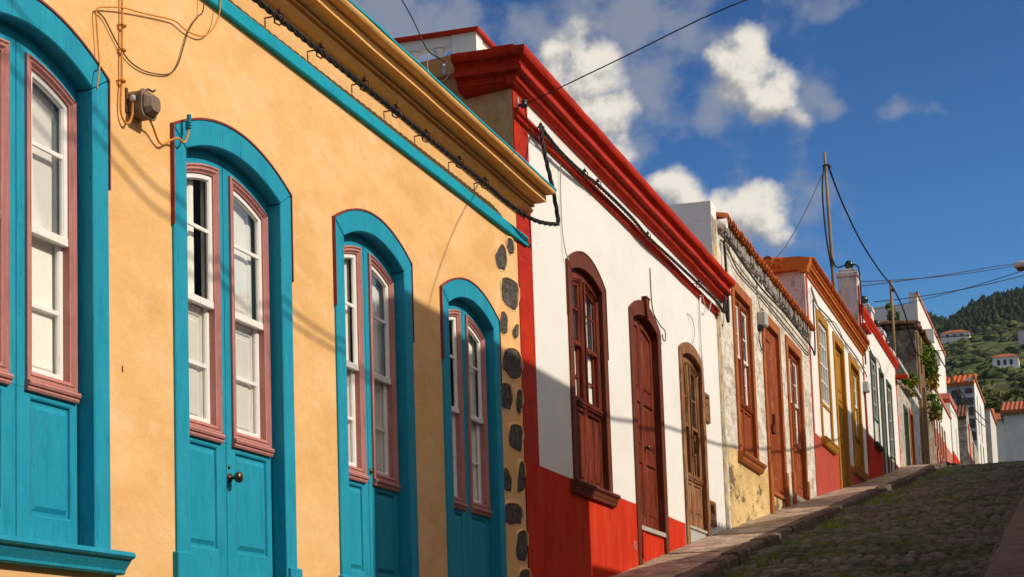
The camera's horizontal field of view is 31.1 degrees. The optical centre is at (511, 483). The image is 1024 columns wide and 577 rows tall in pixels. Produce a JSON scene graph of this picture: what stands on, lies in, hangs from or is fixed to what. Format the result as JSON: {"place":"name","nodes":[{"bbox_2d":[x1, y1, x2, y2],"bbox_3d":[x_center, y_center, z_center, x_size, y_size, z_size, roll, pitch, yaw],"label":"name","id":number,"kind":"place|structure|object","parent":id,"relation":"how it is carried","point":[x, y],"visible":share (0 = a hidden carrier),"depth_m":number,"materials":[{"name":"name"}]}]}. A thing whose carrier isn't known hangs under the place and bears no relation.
{"place":"outdoors","nodes":[
{"label":"outdoors","id":0,"kind":"place"},
{"bbox_2d":[352,0,1023,318],"label":"sky","id":1,"kind":"structure","parent":0,"point":[915,108],"materials":[{"name":"blue"}]},
{"bbox_2d":[610,464,928,576],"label":"pavement","id":2,"kind":"structure","parent":0,"point":[685,558],"depth_m":22.66,"materials":[{"name":"brown concrete"}]},
{"bbox_2d":[723,461,1023,576],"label":"cobbled road","id":3,"kind":"structure","parent":0,"point":[957,548],"depth_m":22.00,"materials":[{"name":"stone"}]},
{"bbox_2d":[676,462,965,576],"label":"kerb","id":4,"kind":"structure","parent":3,"relation":"on","point":[724,562],"depth_m":23.13,"materials":[{"name":"stone"}]},
{"bbox_2d":[980,491,1023,576],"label":"kerb","id":5,"kind":"structure","parent":3,"relation":"on","point":[995,547],"depth_m":19.18,"materials":[{"name":"stone"}]},
{"bbox_2d":[938,354,988,423],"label":"overhead cable","id":6,"kind":"object","parent":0,"point":[960,390],"visible":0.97,"depth_m":68.80,"materials":[{"name":"black rubber"}]},
{"bbox_2d":[946,369,984,426],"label":"overhead cable","id":7,"kind":"object","parent":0,"point":[962,398],"visible":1,"depth_m":66.99,"materials":[{"name":"black rubber"}]},
{"bbox_2d":[945,327,1023,402],"bbox_3d":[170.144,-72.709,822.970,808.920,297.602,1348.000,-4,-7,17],"label":"hillside","id":8,"kind":"structure","parent":0,"point":[1000,347],"depth_m":717.02,"materials":[{"name":"green plant"}]},
{"bbox_2d":[940,330,970,342],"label":"hill house","id":9,"kind":"structure","parent":8,"relation":"on","point":[952,333],"depth_m":913.23,"materials":[{"name":"white paint"}]},
{"bbox_2d":[926,285,1023,339],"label":"pine trees","id":10,"kind":"object","parent":8,"relation":"on","point":[995,307],"visible":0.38,"depth_m":1095.68,"materials":[{"name":"green plant"}]},
{"bbox_2d":[940,316,1023,405],"bbox_3d":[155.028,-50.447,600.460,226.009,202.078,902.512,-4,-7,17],"label":"hillside scrub","id":11,"kind":"object","parent":8,"relation":"on","point":[955,359],"visible":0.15,"depth_m":756.10,"materials":[{"name":"green plant"}]},
{"bbox_2d":[964,378,1009,412],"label":"valley tree","id":12,"kind":"object","parent":8,"relation":"on","point":[986,382],"visible":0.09,"depth_m":179.90,"materials":[{"name":"green plant"}]},
{"bbox_2d":[982,390,1023,411],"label":"valley tree","id":13,"kind":"object","parent":8,"relation":"on","point":[995,404],"visible":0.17,"depth_m":159.87,"materials":[{"name":"green plant"}]},
{"bbox_2d":[991,354,1020,367],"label":"hill house","id":14,"kind":"structure","parent":8,"relation":"on","point":[1004,360],"depth_m":620.49,"materials":[{"name":"white paint"}]},
{"bbox_2d":[983,494,1023,576],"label":"pavement","id":15,"kind":"structure","parent":0,"point":[1006,559],"depth_m":17.73,"materials":[{"name":"grey stone"}]},
{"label":"ground","id":16,"kind":"structure","parent":0,"visible":0},
{"bbox_2d":[0,0,556,576],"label":"yellow house","id":17,"kind":"structure","parent":16,"relation":"on","point":[262,320],"depth_m":10.60,"materials":[{"name":"paint"}]},
{"bbox_2d":[0,0,135,575],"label":"window","id":18,"kind":"structure","parent":17,"relation":"in","point":[55,168],"depth_m":8.56,"materials":[{"name":"teal paint"}]},
{"bbox_2d":[116,0,133,124],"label":"cable conduit","id":19,"kind":"object","parent":17,"relation":"attached to","point":[123,50],"visible":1,"depth_m":9.11,"materials":[{"name":"plastic"}]},
{"bbox_2d":[125,87,160,121],"bbox_3d":[-1.844,-1.911,9.217,0.127,0.163,0.173,-4,-7,17],"label":"junction box","id":20,"kind":"object","parent":17,"relation":"attached to","point":[147,105],"visible":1,"depth_m":9.16,"materials":[{"name":"brown plastic"}]},
{"bbox_2d":[149,120,189,144],"bbox_3d":[-1.778,-1.840,9.472,0.048,0.209,0.445,-4,-7,17],"label":"thin cable","id":21,"kind":"object","parent":20,"relation":"attached to","point":[169,140],"visible":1,"depth_m":9.50,"materials":[{"name":"rubber"}]},
{"bbox_2d":[97,0,204,74],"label":"thin cable","id":22,"kind":"object","parent":17,"relation":"attached to","point":[181,51],"visible":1,"depth_m":9.49,"materials":[{"name":"rubber"}]},
{"bbox_2d":[95,0,220,89],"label":"thin cable","id":23,"kind":"object","parent":17,"relation":"attached to","point":[146,14],"visible":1,"depth_m":9.16,"materials":[{"name":"orange rubber"}]},
{"bbox_2d":[185,114,190,129],"bbox_3d":[-1.703,-1.902,9.681,0.033,0.084,0.031,-8,-9,39],"label":"wire end","id":24,"kind":"object","parent":17,"relation":"attached to","point":[188,122],"visible":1,"depth_m":9.67,"materials":[{"name":"teal plastic"}]},
{"bbox_2d":[170,117,302,576],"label":"door","id":25,"kind":"structure","parent":17,"relation":"in","point":[235,469],"depth_m":10.28,"materials":[{"name":"teal paint"}]},
{"bbox_2d":[332,208,418,576],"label":"door","id":26,"kind":"structure","parent":17,"relation":"in","point":[374,303],"depth_m":12.33,"materials":[{"name":"teal paint"}]},
{"bbox_2d":[439,277,506,576],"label":"door","id":27,"kind":"structure","parent":17,"relation":"in","point":[473,430],"depth_m":14.30,"materials":[{"name":"teal paint"}]},
{"bbox_2d":[252,0,725,313],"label":"twisted cable","id":28,"kind":"object","parent":17,"relation":"attached to","point":[333,61],"visible":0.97,"depth_m":14.28,"materials":[{"name":"metal"}]},
{"bbox_2d":[393,26,495,60],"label":"terrace house","id":29,"kind":"structure","parent":16,"relation":"on","point":[460,40],"depth_m":27.43,"materials":[{"name":"white paint"}]},
{"bbox_2d":[420,44,734,576],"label":"white house","id":30,"kind":"structure","parent":16,"relation":"on","point":[622,445],"depth_m":18.09,"materials":[{"name":"paint"}]},
{"bbox_2d":[427,54,449,80],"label":"thin cable","id":31,"kind":"object","parent":30,"relation":"hanging from","point":[446,63],"visible":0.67,"depth_m":15.75,"materials":[{"name":"grey plastic"}]},
{"bbox_2d":[441,64,445,75],"bbox_3d":[-0.585,-3.549,15.776,0.044,0.100,0.042,-4,-7,17],"label":"insulator","id":32,"kind":"object","parent":30,"relation":"attached to","point":[443,71],"visible":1,"depth_m":15.76,"materials":[{"name":"grey ceramic"}]},
{"bbox_2d":[402,0,446,61],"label":"thin cable","id":33,"kind":"object","parent":32,"relation":"attached to","point":[420,35],"visible":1,"depth_m":15.92,"materials":[{"name":"metal"}]},
{"bbox_2d":[516,97,527,108],"bbox_3d":[0.085,-3.270,15.808,0.102,0.110,0.064,-4,-7,17],"label":"cable bracket","id":34,"kind":"object","parent":30,"relation":"attached to","point":[523,105],"visible":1,"depth_m":15.79,"materials":[{"name":"grey plastic"}]},
{"bbox_2d":[525,108,558,152],"bbox_3d":[0.267,-3.105,16.299,0.029,0.160,1.065,-4,-7,17],"label":"thin cable","id":35,"kind":"object","parent":34,"relation":"hanging from","point":[534,134],"visible":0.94,"depth_m":16.03,"materials":[{"name":"metal"}]},
{"bbox_2d":[526,0,746,103],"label":"service wire","id":36,"kind":"object","parent":34,"relation":"attached to","point":[638,49],"visible":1,"depth_m":14.35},
{"bbox_2d":[560,164,568,260],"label":"thin cable","id":37,"kind":"object","parent":30,"relation":"attached to","point":[561,214],"visible":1,"depth_m":16.96,"materials":[{"name":"grey plastic"}]},
{"bbox_2d":[565,251,620,507],"bbox_3d":[0.707,-1.024,17.549,0.205,2.394,1.560,-4,-7,17],"label":"window","id":38,"kind":"structure","parent":30,"relation":"in","point":[592,479],"depth_m":17.70,"materials":[{"name":"brown wood"}]},
{"bbox_2d":[642,532,646,557],"bbox_3d":[1.372,0.640,19.202,0.055,0.271,0.170,-4,-7,17],"label":"water pipe","id":39,"kind":"object","parent":30,"relation":"attached to","point":[644,534],"visible":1,"depth_m":19.13,"materials":[{"name":"red metal"}]},
{"bbox_2d":[628,296,669,564],"bbox_3d":[1.373,-0.263,19.881,0.362,3.542,1.460,-4,-7,17],"label":"door","id":40,"kind":"structure","parent":30,"relation":"in","point":[650,468],"depth_m":20.10,"materials":[{"name":"brown wood"}]},
{"bbox_2d":[649,268,665,341],"bbox_3d":[1.643,-1.996,20.628,0.034,0.758,0.515,-4,-7,21],"label":"thin cable","id":41,"kind":"object","parent":30,"relation":"attached to","point":[653,310],"visible":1,"depth_m":20.46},
{"bbox_2d":[678,342,710,544],"bbox_3d":[2.050,-0.067,22.182,0.385,3.255,1.370,-4,-7,17],"label":"door","id":42,"kind":"structure","parent":30,"relation":"in","point":[696,479],"depth_m":22.30,"materials":[{"name":"brown wood"}]},
{"bbox_2d":[699,295,703,388],"bbox_3d":[2.362,-1.774,22.943,0.028,1.205,0.117,-4,-7,17],"label":"downpipe","id":43,"kind":"object","parent":30,"relation":"attached to","point":[700,327],"visible":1,"depth_m":22.92,"materials":[{"name":"white paint"}]},
{"bbox_2d":[705,393,710,423],"bbox_3d":[2.437,-0.949,23.025,0.034,0.360,0.320,-4,-7,17],"label":"meter cabinet","id":44,"kind":"object","parent":30,"relation":"attached to","point":[707,408],"visible":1,"depth_m":23.07,"materials":[{"name":"brown wood"}]},
{"bbox_2d":[709,500,716,526],"bbox_3d":[2.495,0.371,22.916,0.034,0.310,0.440,-4,-7,17],"label":"vent grille","id":45,"kind":"object","parent":30,"relation":"attached to","point":[713,516],"visible":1,"depth_m":22.96,"materials":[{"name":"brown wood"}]},
{"bbox_2d":[723,240,729,322],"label":"cable","id":46,"kind":"object","parent":30,"relation":"attached to","point":[727,311],"visible":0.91,"depth_m":24.67,"materials":[{"name":"black rubber"}]},
{"bbox_2d":[668,201,816,529],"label":"weathered house","id":47,"kind":"structure","parent":16,"relation":"on","point":[767,431],"depth_m":26.87,"materials":[{"name":"grey paint"}]},
{"bbox_2d":[731,281,766,474],"bbox_3d":[3.282,-1.491,25.938,0.225,2.570,1.740,-4,-7,17],"label":"window","id":48,"kind":"structure","parent":47,"relation":"in","point":[742,317],"depth_m":26.09,"materials":[{"name":"orange wood"}]},
{"bbox_2d":[756,276,760,310],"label":"thin cable","id":49,"kind":"object","parent":47,"relation":"attached to","point":[757,294],"visible":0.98,"depth_m":27.39,"materials":[{"name":"grey plastic"}]},
{"bbox_2d":[757,311,767,331],"bbox_3d":[3.735,-2.424,27.404,0.130,0.260,0.280,-4,-7,17],"label":"meter box","id":50,"kind":"object","parent":47,"relation":"attached to","point":[762,319],"visible":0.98,"depth_m":27.30,"materials":[{"name":"grey plastic"}]},
{"bbox_2d":[758,328,763,349],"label":"thin cable","id":51,"kind":"object","parent":50,"relation":"attached to","point":[759,340],"visible":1,"depth_m":27.25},
{"bbox_2d":[726,244,811,353],"bbox_3d":[4.092,-2.749,28.739,0.038,0.227,7.805,-4,-7,17],"label":"eave cable","id":52,"kind":"object","parent":47,"relation":"attached to","point":[766,302],"visible":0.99,"depth_m":27.77,"materials":[{"name":"black rubber"}]},
{"bbox_2d":[724,235,815,355],"bbox_3d":[4.156,-3.225,28.950,0.058,1.133,8.777,-4,-7,17],"label":"eave cable","id":53,"kind":"object","parent":47,"relation":"attached to","point":[762,289],"visible":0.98,"depth_m":28.99,"materials":[{"name":"black rubber"}]},
{"bbox_2d":[761,308,789,512],"bbox_3d":[3.919,-0.764,28.278,0.348,3.600,1.726,-4,-7,17],"label":"door","id":54,"kind":"structure","parent":47,"relation":"in","point":[779,489],"depth_m":28.50,"materials":[{"name":"orange wood"}]},
{"bbox_2d":[785,334,810,503],"bbox_3d":[4.575,-0.634,30.476,0.408,3.420,1.716,-4,-7,17],"label":"door","id":55,"kind":"structure","parent":47,"relation":"in","point":[796,410],"depth_m":30.80,"materials":[{"name":"orange wood"}]},
{"bbox_2d":[760,256,869,495],"bbox_3d":[3.635,-0.810,37.370,6.466,5.824,9.121,-4,-7,17],"label":"ochre window house","id":56,"kind":"structure","parent":16,"relation":"on","point":[839,422],"depth_m":35.10,"materials":[{"name":"white paint"}]},
{"bbox_2d":[815,308,839,454],"bbox_3d":[5.828,-1.880,34.265,0.215,2.530,1.740,-4,-7,17],"label":"window","id":57,"kind":"structure","parent":56,"relation":"in","point":[826,406],"depth_m":34.48,"materials":[{"name":"paint"}]},
{"bbox_2d":[822,152,835,289],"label":"wooden pole","id":58,"kind":"object","parent":56,"relation":"on","point":[829,225],"visible":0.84,"depth_m":41.08,"materials":[{"name":"brown wood"}]},
{"bbox_2d":[776,168,824,256],"bbox_3d":[5.765,-5.546,37.216,0.069,3.964,8.108,-4,-7,18],"label":"thin cable","id":59,"kind":"object","parent":58,"relation":"attached to","point":[802,216],"visible":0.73,"depth_m":38.09,"materials":[{"name":"metal"}]},
{"bbox_2d":[821,166,831,266],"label":"pole cable","id":60,"kind":"object","parent":58,"relation":"hanging from","point":[824,218],"visible":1,"depth_m":41.03,"materials":[{"name":"black rubber"}]},
{"bbox_2d":[810,285,864,367],"bbox_3d":[6.562,-3.003,36.791,0.041,0.269,8.102,-4,-7,17],"label":"eave cable","id":61,"kind":"object","parent":56,"relation":"attached to","point":[837,327],"visible":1,"depth_m":36.58,"materials":[{"name":"grey plastic"}]},
{"bbox_2d":[810,288,867,377],"bbox_3d":[6.600,-2.925,36.869,0.055,0.317,8.294,-4,-7,17],"label":"eave cable","id":62,"kind":"object","parent":56,"relation":"attached to","point":[826,315],"visible":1,"depth_m":36.18,"materials":[{"name":"black rubber"}]},
{"bbox_2d":[832,331,851,488],"bbox_3d":[6.506,-1.055,36.423,0.130,3.700,1.630,-4,-7,17],"label":"door","id":63,"kind":"structure","parent":56,"relation":"in","point":[838,347],"depth_m":36.91,"materials":[{"name":"paint"}]},
{"bbox_2d":[848,353,869,480],"bbox_3d":[7.282,-1.378,38.875,0.199,2.530,1.920,-4,-7,17],"label":"window","id":64,"kind":"structure","parent":56,"relation":"in","point":[854,370],"depth_m":39.26,"materials":[{"name":"paint"}]},
{"bbox_2d":[863,381,869,462],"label":"meter box","id":65,"kind":"object","parent":56,"relation":"attached to","point":[866,387],"visible":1,"depth_m":40.50,"materials":[{"name":"grey plastic"}]},
{"bbox_2d":[836,260,907,478],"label":"house","id":66,"kind":"structure","parent":16,"relation":"on","point":[883,425],"depth_m":43.40,"materials":[{"name":"white paint"}]},
{"bbox_2d":[831,257,866,364],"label":"roof cable","id":67,"kind":"object","parent":66,"relation":"attached to","point":[860,296],"visible":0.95,"depth_m":40.88,"materials":[{"name":"black rubber"}]},
{"bbox_2d":[868,346,882,374],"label":"thin cable","id":68,"kind":"object","parent":66,"relation":"attached to","point":[876,359],"visible":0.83,"depth_m":43.53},
{"bbox_2d":[869,351,883,451],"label":"window","id":69,"kind":"structure","parent":66,"relation":"in","point":[875,406],"depth_m":42.80,"materials":[{"name":"green paint"}]},
{"bbox_2d":[878,368,889,474],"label":"door","id":70,"kind":"structure","parent":66,"relation":"in","point":[879,370],"depth_m":44.56,"materials":[{"name":"green paint"}]},
{"bbox_2d":[886,379,895,471],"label":"door","id":71,"kind":"structure","parent":66,"relation":"in","point":[889,402],"depth_m":46.31,"materials":[{"name":"green paint"}]},
{"bbox_2d":[861,264,1011,286],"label":"thin cable","id":72,"kind":"object","parent":66,"relation":"attached to","point":[934,276],"visible":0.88,"depth_m":45.07,"materials":[{"name":"metal"}]},
{"bbox_2d":[896,379,915,465],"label":"stone cottage","id":73,"kind":"structure","parent":16,"relation":"on","point":[906,433],"depth_m":50.16,"materials":[{"name":"white paint"}]},
{"bbox_2d":[903,404,910,465],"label":"door","id":74,"kind":"structure","parent":73,"relation":"in","point":[906,421],"depth_m":50.52,"materials":[{"name":"green paint"}]},
{"bbox_2d":[901,372,918,397],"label":"wall plant","id":75,"kind":"object","parent":73,"relation":"on","point":[912,381],"depth_m":51.38,"materials":[{"name":"green plant"}]},
{"bbox_2d":[908,408,915,464],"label":"door","id":76,"kind":"structure","parent":73,"relation":"in","point":[911,423],"depth_m":52.03,"materials":[{"name":"brown wood"}]},
{"bbox_2d":[878,320,937,463],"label":"ruined house","id":77,"kind":"structure","parent":16,"relation":"on","point":[908,356],"depth_m":55.25,"materials":[{"name":"white paint"}]},
{"bbox_2d":[885,302,900,320],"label":"wall plant","id":78,"kind":"object","parent":77,"relation":"on","point":[897,314],"depth_m":55.84,"materials":[{"name":"green plant"}]},
{"bbox_2d":[920,339,929,364],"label":"wall plant","id":79,"kind":"object","parent":77,"relation":"attached to","point":[926,356],"depth_m":56.21,"materials":[{"name":"green plant"}]},
{"bbox_2d":[924,344,941,391],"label":"wall plant","id":80,"kind":"object","parent":77,"relation":"attached to","point":[932,375],"depth_m":56.85,"materials":[{"name":"green plant"}]},
{"bbox_2d":[926,392,941,421],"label":"wall plant","id":81,"kind":"object","parent":77,"relation":"attached to","point":[933,413],"depth_m":56.92,"materials":[{"name":"green plant"}]},
{"bbox_2d":[930,403,943,422],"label":"wall plant","id":82,"kind":"object","parent":77,"relation":"attached to","point":[941,407],"depth_m":59.33,"materials":[{"name":"green plant"}]},
{"bbox_2d":[895,357,921,464],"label":"house","id":83,"kind":"structure","parent":16,"relation":"on","point":[900,370],"depth_m":53.49,"materials":[{"name":"white paint"}]},
{"bbox_2d":[889,281,895,353],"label":"wooden pole","id":84,"kind":"object","parent":83,"relation":"on","point":[892,319],"visible":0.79,"depth_m":53.40,"materials":[{"name":"brown wood"}]},
{"bbox_2d":[828,168,919,355],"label":"twisted cable","id":85,"kind":"object","parent":84,"relation":"hanging from","point":[833,180],"visible":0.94,"depth_m":47.71,"materials":[{"name":"black rubber"}]},
{"bbox_2d":[873,291,956,412],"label":"white house","id":86,"kind":"structure","parent":16,"relation":"on","point":[916,310],"depth_m":65.47,"materials":[{"name":"paint"}]},
{"bbox_2d":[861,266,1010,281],"bbox_3d":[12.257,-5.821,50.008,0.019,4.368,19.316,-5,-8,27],"label":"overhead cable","id":87,"kind":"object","parent":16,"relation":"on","point":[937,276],"visible":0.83,"depth_m":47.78,"materials":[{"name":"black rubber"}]},
{"bbox_2d":[933,389,952,462],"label":"house","id":88,"kind":"structure","parent":16,"relation":"on","point":[942,437],"depth_m":64.14,"materials":[{"name":"white paint"}]},
{"bbox_2d":[933,420,936,446],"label":"window","id":89,"kind":"structure","parent":88,"relation":"in","point":[933,420],"depth_m":60.17,"materials":[{"name":"brown wood"}]},
{"bbox_2d":[936,420,938,449],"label":"window","id":90,"kind":"structure","parent":88,"relation":"in","point":[936,420],"depth_m":61.22,"materials":[{"name":"brown wood"}]},
{"bbox_2d":[939,422,941,454],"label":"window","id":91,"kind":"structure","parent":88,"relation":"in","point":[939,422],"depth_m":62.37,"materials":[{"name":"brown wood"}]},
{"bbox_2d":[941,426,944,458],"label":"window","id":92,"kind":"structure","parent":88,"relation":"in","point":[941,426],"depth_m":63.43,"materials":[{"name":"brown wood"}]},
{"bbox_2d":[944,431,946,461],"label":"window","id":93,"kind":"structure","parent":88,"relation":"in","point":[944,431],"depth_m":64.52,"materials":[{"name":"brown wood"}]},
{"bbox_2d":[874,275,1023,301],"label":"overhead cable","id":94,"kind":"object","parent":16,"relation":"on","point":[948,291],"visible":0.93,"depth_m":58.03,"materials":[{"name":"black rubber"}]},
{"bbox_2d":[878,271,1020,308],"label":"overhead cable","id":95,"kind":"object","parent":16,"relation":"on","point":[955,291],"visible":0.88,"depth_m":50.54,"materials":[{"name":"black rubber"}]},
{"bbox_2d":[944,403,959,462],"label":"white end house","id":96,"kind":"structure","parent":16,"relation":"on","point":[955,440],"depth_m":69.49,"materials":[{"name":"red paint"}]},
{"bbox_2d":[955,428,957,457],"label":"door","id":97,"kind":"structure","parent":96,"relation":"in","point":[955,428],"depth_m":70.55,"materials":[{"name":"white wood"}]},
{"bbox_2d":[956,405,971,464],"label":"tiled cottage","id":98,"kind":"structure","parent":16,"relation":"on","point":[964,434],"depth_m":78.14,"materials":[{"name":"stone"}]},
{"bbox_2d":[968,424,971,463],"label":"door","id":99,"kind":"structure","parent":98,"relation":"in","point":[968,424],"depth_m":79.22,"materials":[{"name":"red paint"}]},
{"bbox_2d":[946,373,987,463],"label":"grey gable house","id":100,"kind":"structure","parent":16,"relation":"on","point":[971,390],"depth_m":86.63,"materials":[{"name":"paint"}]},
{"bbox_2d":[969,425,978,463],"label":"broken wall","id":101,"kind":"structure","parent":16,"relation":"on","point":[974,456],"depth_m":81.88,"materials":[{"name":"white paint"}]},
{"bbox_2d":[936,326,1023,337],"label":"overhead cable","id":102,"kind":"object","parent":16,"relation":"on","point":[979,333],"visible":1,"depth_m":57.31,"materials":[{"name":"black rubber"}]},
{"bbox_2d":[937,329,1023,350],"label":"overhead cable","id":103,"kind":"object","parent":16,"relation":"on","point":[979,343],"visible":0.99,"depth_m":58.52,"materials":[{"name":"black rubber"}]},
{"bbox_2d":[984,408,997,462],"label":"last white house","id":104,"kind":"structure","parent":16,"relation":"on","point":[991,437],"depth_m":95.43,"materials":[{"name":"paint"}]},
{"bbox_2d":[995,413,1005,461],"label":"red roof house","id":105,"kind":"structure","parent":16,"relation":"on","point":[1000,434],"depth_m":126.75,"materials":[{"name":"paint"}]},
{"bbox_2d":[1000,401,1023,461],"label":"white house","id":106,"kind":"structure","parent":16,"relation":"on","point":[1012,415],"depth_m":109.00,"materials":[{"name":"grey paint"}]},
{"bbox_3d":[12.201,-1.085,30.515,4.331,4.829,8.030,-4,-7,17],"label":"opposite house","id":107,"kind":"object","parent":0,"visible":0},
{"bbox_2d":[1013,260,1023,270],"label":"street lamp","id":108,"kind":"object","parent":107,"relation":"attached to","point":[1018,265],"visible":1,"depth_m":30.36,"materials":[{"name":"grey metal"}]},
{"bbox_2d":[1018,330,1023,344],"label":"road sign","id":109,"kind":"object","parent":107,"relation":"attached to","point":[1021,337],"visible":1,"depth_m":30.30,"materials":[{"name":"grey metal"}]}
]}

